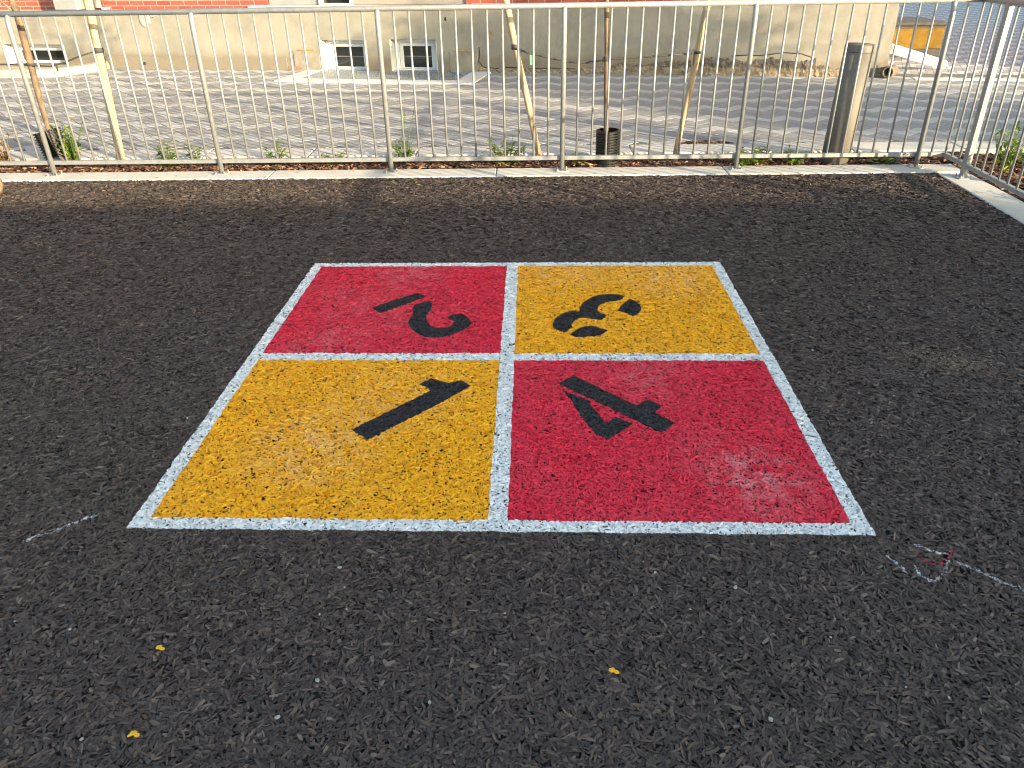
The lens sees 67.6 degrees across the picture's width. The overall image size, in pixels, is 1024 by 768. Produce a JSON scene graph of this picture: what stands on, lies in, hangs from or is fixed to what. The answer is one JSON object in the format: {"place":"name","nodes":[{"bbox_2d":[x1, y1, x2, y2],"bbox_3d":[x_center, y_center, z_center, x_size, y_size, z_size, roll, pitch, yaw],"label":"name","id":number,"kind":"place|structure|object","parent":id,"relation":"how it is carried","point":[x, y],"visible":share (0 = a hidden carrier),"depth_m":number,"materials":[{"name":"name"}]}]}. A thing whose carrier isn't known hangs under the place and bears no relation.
{"place":"outdoors","nodes":[
{"label":"outdoors","id":0,"kind":"place"},
{"bbox_2d":[0,3,1023,151],"bbox_3d":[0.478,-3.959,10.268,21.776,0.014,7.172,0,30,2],"label":"paving","id":1,"kind":"structure","parent":0,"point":[585,106],"depth_m":8.96,"materials":[{"name":"concrete"}]},
{"bbox_2d":[0,61,109,77],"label":"light well","id":2,"kind":"object","parent":1,"relation":"on","point":[62,71],"visible":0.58,"depth_m":12.06,"materials":[{"name":"beige concrete"}]},
{"bbox_2d":[274,70,490,84],"bbox_3d":[-1.903,-4.569,11.422,3.000,0.058,1.150,5,30,10],"label":"light well","id":3,"kind":"object","parent":1,"relation":"on","point":[420,77],"visible":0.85,"depth_m":11.33,"materials":[{"name":"concrete"}]},
{"bbox_2d":[681,139,733,143],"bbox_3d":[1.848,-2.313,7.293,0.537,0.042,0.128,0,30,2],"label":"mulch drift","id":4,"kind":"object","parent":1,"relation":"on","point":[705,141],"visible":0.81,"depth_m":7.29,"materials":[{"name":"brown plant"}]},
{"bbox_2d":[912,77,1023,80],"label":"paving border","id":5,"kind":"object","parent":1,"relation":"on","point":[961,79],"visible":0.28,"depth_m":10.37,"materials":[{"name":"concrete"}]},
{"bbox_2d":[0,174,1023,767],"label":"rubber surface","id":6,"kind":"object","parent":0,"point":[308,658],"visible":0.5,"depth_m":2.76,"materials":[{"name":"black rubber"}]},
{"bbox_2d":[0,179,3,193],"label":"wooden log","id":7,"kind":"object","parent":6,"relation":"on","point":[1,186],"visible":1,"depth_m":6.24,"materials":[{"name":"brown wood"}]},
{"bbox_2d":[127,730,139,736],"bbox_3d":[-0.939,0.871,1.903,0.031,0.005,0.019,0,30,2],"label":"paint flake","id":8,"kind":"object","parent":6,"relation":"on","point":[134,733],"visible":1,"depth_m":1.90,"materials":[{"name":"yellow paint"}]},
{"bbox_2d":[156,645,164,649],"bbox_3d":[-0.983,0.738,2.137,0.029,0.005,0.016,17,35,29],"label":"paint flake","id":9,"kind":"object","parent":6,"relation":"on","point":[160,647],"visible":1,"depth_m":2.14,"materials":[{"name":"yellow paint"}]},
{"bbox_2d":[127,262,875,536],"bbox_3d":[-0.019,-0.130,3.632,2.508,0.017,2.509,0,30,2],"label":"painted court","id":10,"kind":"object","parent":6,"relation":"on","point":[397,406],"visible":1,"depth_m":3.17,"materials":[{"name":"multicoloured paint"}]},
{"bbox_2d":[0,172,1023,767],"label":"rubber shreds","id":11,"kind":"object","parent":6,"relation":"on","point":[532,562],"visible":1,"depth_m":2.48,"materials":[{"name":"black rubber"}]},
{"bbox_2d":[22,513,1023,590],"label":"chalk mark","id":12,"kind":"object","parent":6,"relation":"on","point":[896,562],"visible":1,"depth_m":2.38,"materials":[{"name":"white"}]},
{"bbox_2d":[609,667,618,673],"bbox_3d":[0.274,0.767,2.046,0.031,0.006,0.017,14,33,24],"label":"paint flake","id":13,"kind":"object","parent":6,"relation":"on","point":[612,669],"visible":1,"depth_m":2.04,"materials":[{"name":"yellow paint"}]},
{"bbox_2d":[915,550,954,565],"bbox_3d":[1.343,0.547,2.409,0.137,0.012,0.073,0,30,2],"label":"chalk scribble","id":14,"kind":"object","parent":6,"relation":"on","point":[949,556],"visible":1,"depth_m":2.40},
{"bbox_2d":[887,2,1023,74],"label":"paving","id":15,"kind":"structure","parent":0,"point":[970,27],"depth_m":14.66,"materials":[{"name":"grey concrete"}]},
{"bbox_2d":[889,17,947,56],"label":"wall","id":16,"kind":"structure","parent":15,"relation":"on","point":[921,34],"depth_m":12.35,"materials":[{"name":"paint"}]},
{"bbox_2d":[970,171,1023,201],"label":"planting soil","id":17,"kind":"structure","parent":0,"point":[999,186],"depth_m":6.19,"materials":[{"name":"brown soil"}]},
{"bbox_2d":[0,151,1023,200],"bbox_3d":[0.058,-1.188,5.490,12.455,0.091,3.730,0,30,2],"label":"bark mulch","id":18,"kind":"object","parent":17,"relation":"on","point":[434,165],"visible":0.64,"depth_m":6.82,"materials":[{"name":"brown wood"}]},
{"bbox_2d":[0,133,13,167],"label":"weed","id":19,"kind":"object","parent":18,"relation":"on","point":[5,155],"visible":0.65,"depth_m":7.03,"materials":[{"name":"green plant"}]},
{"bbox_2d":[0,0,50,129],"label":"young tree","id":20,"kind":"object","parent":18,"relation":"on","point":[26,49],"visible":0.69,"depth_m":6.71,"materials":[{"name":"brown plant"}]},
{"bbox_2d":[33,127,70,167],"bbox_3d":[-4.237,-2.169,7.113,0.244,0.370,0.236,-12,25,9],"label":"root guard","id":21,"kind":"object","parent":18,"relation":"on","point":[52,137],"visible":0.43,"depth_m":7.02,"materials":[{"name":"black plastic"}]},
{"bbox_2d":[49,119,83,159],"bbox_3d":[-4.027,-2.183,6.988,0.244,0.422,0.230,0,30,2],"label":"weed","id":22,"kind":"object","parent":18,"relation":"on","point":[70,149],"visible":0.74,"depth_m":6.98,"materials":[{"name":"green plant"}]},
{"bbox_2d":[83,0,125,164],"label":"wooden stake","id":23,"kind":"object","parent":18,"relation":"on","point":[94,31],"visible":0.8,"depth_m":6.75,"materials":[{"name":"brown wood"}]},
{"bbox_2d":[0,47,103,70],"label":"tree tie","id":24,"kind":"object","parent":23,"relation":"attached to","point":[98,50],"visible":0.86,"depth_m":6.70,"materials":[{"name":"rubber"}]},
{"bbox_2d":[153,140,181,169],"bbox_3d":[-3.121,-2.056,6.902,0.222,0.258,0.339,-18,34,-27],"label":"weed","id":25,"kind":"object","parent":18,"relation":"on","point":[169,155],"visible":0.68,"depth_m":6.89,"materials":[{"name":"green plant"}]},
{"bbox_2d":[183,145,202,158],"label":"weed","id":26,"kind":"object","parent":18,"relation":"on","point":[195,156],"visible":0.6,"depth_m":7.01,"materials":[{"name":"green plant"}]},
{"bbox_2d":[263,137,288,166],"bbox_3d":[-2.119,-2.094,6.924,0.276,0.272,0.232,0,30,2],"label":"weed","id":27,"kind":"object","parent":18,"relation":"on","point":[280,155],"visible":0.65,"depth_m":6.92,"materials":[{"name":"green plant"}]},
{"bbox_2d":[320,150,349,167],"bbox_3d":[-1.601,-2.016,6.879,0.306,0.166,0.228,0,30,2],"label":"weed","id":28,"kind":"object","parent":18,"relation":"on","point":[340,155],"visible":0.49,"depth_m":6.87,"materials":[{"name":"green plant"}]},
{"bbox_2d":[386,108,414,163],"bbox_3d":[-0.975,-2.191,6.825,0.301,0.502,0.225,-17,34,-26],"label":"weed","id":29,"kind":"object","parent":18,"relation":"on","point":[401,154],"visible":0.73,"depth_m":6.87,"materials":[{"name":"green plant"}]},
{"bbox_2d":[482,138,528,166],"bbox_3d":[-0.056,-2.083,6.849,0.424,0.262,0.335,0,30,2],"label":"weed","id":30,"kind":"object","parent":18,"relation":"on","point":[494,149],"visible":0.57,"depth_m":6.80,"materials":[{"name":"green plant"}]},
{"bbox_2d":[502,0,541,161],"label":"wooden stake","id":31,"kind":"object","parent":18,"relation":"on","point":[513,39],"visible":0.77,"depth_m":6.66,"materials":[{"name":"brown wood"}]},
{"bbox_2d":[511,44,603,64],"bbox_3d":[0.394,-2.817,6.535,0.805,0.162,0.074,3,30,7],"label":"tree tie","id":32,"kind":"object","parent":31,"relation":"attached to","point":[513,46],"visible":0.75,"depth_m":6.53,"materials":[{"name":"rubber"}]},
{"bbox_2d":[564,152,586,166],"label":"weed","id":33,"kind":"object","parent":18,"relation":"on","point":[574,161],"visible":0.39,"depth_m":6.78,"materials":[{"name":"green plant"}]},
{"bbox_2d":[604,0,608,131],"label":"young tree","id":34,"kind":"object","parent":18,"relation":"on","point":[606,25],"visible":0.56,"depth_m":6.45,"materials":[{"name":"brown plant"}]},
{"bbox_2d":[595,127,619,166],"bbox_3d":[0.842,-2.054,6.744,0.210,0.365,0.209,-1,31,3],"label":"root guard","id":35,"kind":"object","parent":18,"relation":"on","point":[613,136],"visible":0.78,"depth_m":6.66,"materials":[{"name":"black plastic"}]},
{"bbox_2d":[671,6,709,161],"bbox_3d":[1.552,-2.738,6.462,0.274,1.816,0.062,0,30,2],"label":"wooden stake","id":36,"kind":"object","parent":18,"relation":"on","point":[694,68],"visible":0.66,"depth_m":6.51,"materials":[{"name":"brown wood"}]},
{"bbox_2d":[588,49,701,64],"bbox_3d":[1.121,-2.746,6.476,0.948,0.155,0.070,0,30,2],"label":"tree tie","id":37,"kind":"object","parent":36,"relation":"attached to","point":[604,59],"visible":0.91,"depth_m":6.44,"materials":[{"name":"rubber"}]},
{"bbox_2d":[733,146,775,165],"bbox_3d":[2.081,-1.990,6.694,0.447,0.191,0.353,-7,30,-10],"label":"weed","id":38,"kind":"object","parent":18,"relation":"on","point":[749,161],"visible":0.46,"depth_m":6.67,"materials":[{"name":"green plant"}]},
{"bbox_2d":[777,144,806,164],"bbox_3d":[2.463,-1.989,6.705,0.239,0.164,0.316,-4,30,-6],"label":"weed","id":39,"kind":"object","parent":18,"relation":"on","point":[791,160],"visible":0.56,"depth_m":6.69,"materials":[{"name":"green plant"}]},
{"bbox_2d":[820,42,875,164],"bbox_3d":[2.848,-2.327,6.534,0.235,1.066,0.235,2,30,1],"label":"bollard","id":40,"kind":"object","parent":18,"relation":"on","point":[845,92],"visible":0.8,"depth_m":6.41,"materials":[{"name":"grey metal"}]},
{"bbox_2d":[862,151,899,164],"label":"weed","id":41,"kind":"object","parent":18,"relation":"on","point":[888,159],"visible":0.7,"depth_m":6.64,"materials":[{"name":"green plant"}]},
{"bbox_2d":[992,120,1023,172],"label":"weed","id":42,"kind":"object","parent":18,"relation":"on","point":[1014,143],"visible":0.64,"depth_m":6.21,"materials":[{"name":"green plant"}]},
{"bbox_2d":[1002,149,1023,162],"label":"weed","id":43,"kind":"object","parent":18,"relation":"on","point":[1020,160],"visible":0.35,"depth_m":6.55,"materials":[{"name":"green plant"}]},
{"label":"ground","id":44,"kind":"structure","parent":0,"visible":0},
{"bbox_2d":[0,0,899,77],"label":"brick building","id":45,"kind":"structure","parent":44,"relation":"on","point":[875,21],"depth_m":11.51,"materials":[{"name":"beige paint"}]},
{"bbox_2d":[11,44,64,62],"bbox_3d":[-8.030,-5.682,13.136,1.166,0.307,0.065,5,30,10],"label":"window frame","id":46,"kind":"structure","parent":45,"relation":"in","point":[56,51],"depth_m":13.14,"materials":[{"name":"white plastic"}]},
{"bbox_2d":[318,0,352,4],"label":"window frame","id":47,"kind":"structure","parent":45,"relation":"in","point":[321,2],"depth_m":11.67,"materials":[{"name":"stone"}]},
{"bbox_2d":[326,40,368,69],"bbox_3d":[-2.573,-5.231,12.139,0.736,0.442,0.065,5,30,10],"label":"window frame","id":48,"kind":"structure","parent":45,"relation":"in","point":[342,46],"depth_m":12.15,"materials":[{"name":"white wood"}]},
{"bbox_2d":[394,39,436,69],"bbox_3d":[-1.470,-5.143,11.936,0.726,0.457,0.065,5,30,10],"label":"window frame","id":49,"kind":"structure","parent":45,"relation":"in","point":[403,45],"depth_m":11.94,"materials":[{"name":"white plastic"}]},
{"bbox_2d":[882,65,898,78],"bbox_3d":[5.223,-4.314,10.558,0.156,0.156,0.230,22,37,35],"label":"drain pipe","id":50,"kind":"object","parent":45,"relation":"attached to","point":[894,70],"visible":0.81,"depth_m":10.53,"materials":[{"name":"brown ceramic"}]},
{"bbox_2d":[890,44,947,68],"bbox_3d":[5.774,-4.652,10.876,1.215,0.414,0.123,-14,32,-21],"label":"white downspout","id":51,"kind":"object","parent":45,"relation":"attached to","point":[916,56],"visible":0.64,"depth_m":10.82,"materials":[{"name":"white plastic"}]},
{"bbox_2d":[0,164,959,181],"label":"curb","id":52,"kind":"structure","parent":44,"relation":"on","point":[552,172],"depth_m":6.58,"materials":[{"name":"concrete"}]},
{"bbox_2d":[0,0,982,176],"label":"steel fence","id":53,"kind":"object","parent":52,"relation":"on","point":[390,159],"visible":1,"depth_m":6.29,"materials":[{"name":"metal"}]},
{"bbox_2d":[0,141,1023,165],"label":"back curb","id":54,"kind":"structure","parent":44,"relation":"on","point":[553,150],"depth_m":7.14,"materials":[{"name":"concrete"}]},
{"bbox_2d":[938,173,1023,223],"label":"curb","id":55,"kind":"structure","parent":44,"relation":"on","point":[1001,200],"depth_m":5.77,"materials":[{"name":"concrete"}]},
{"bbox_2d":[943,0,1023,198],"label":"steel fence","id":56,"kind":"object","parent":55,"relation":"on","point":[965,164],"visible":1,"depth_m":5.81,"materials":[{"name":"metal"}]}
]}

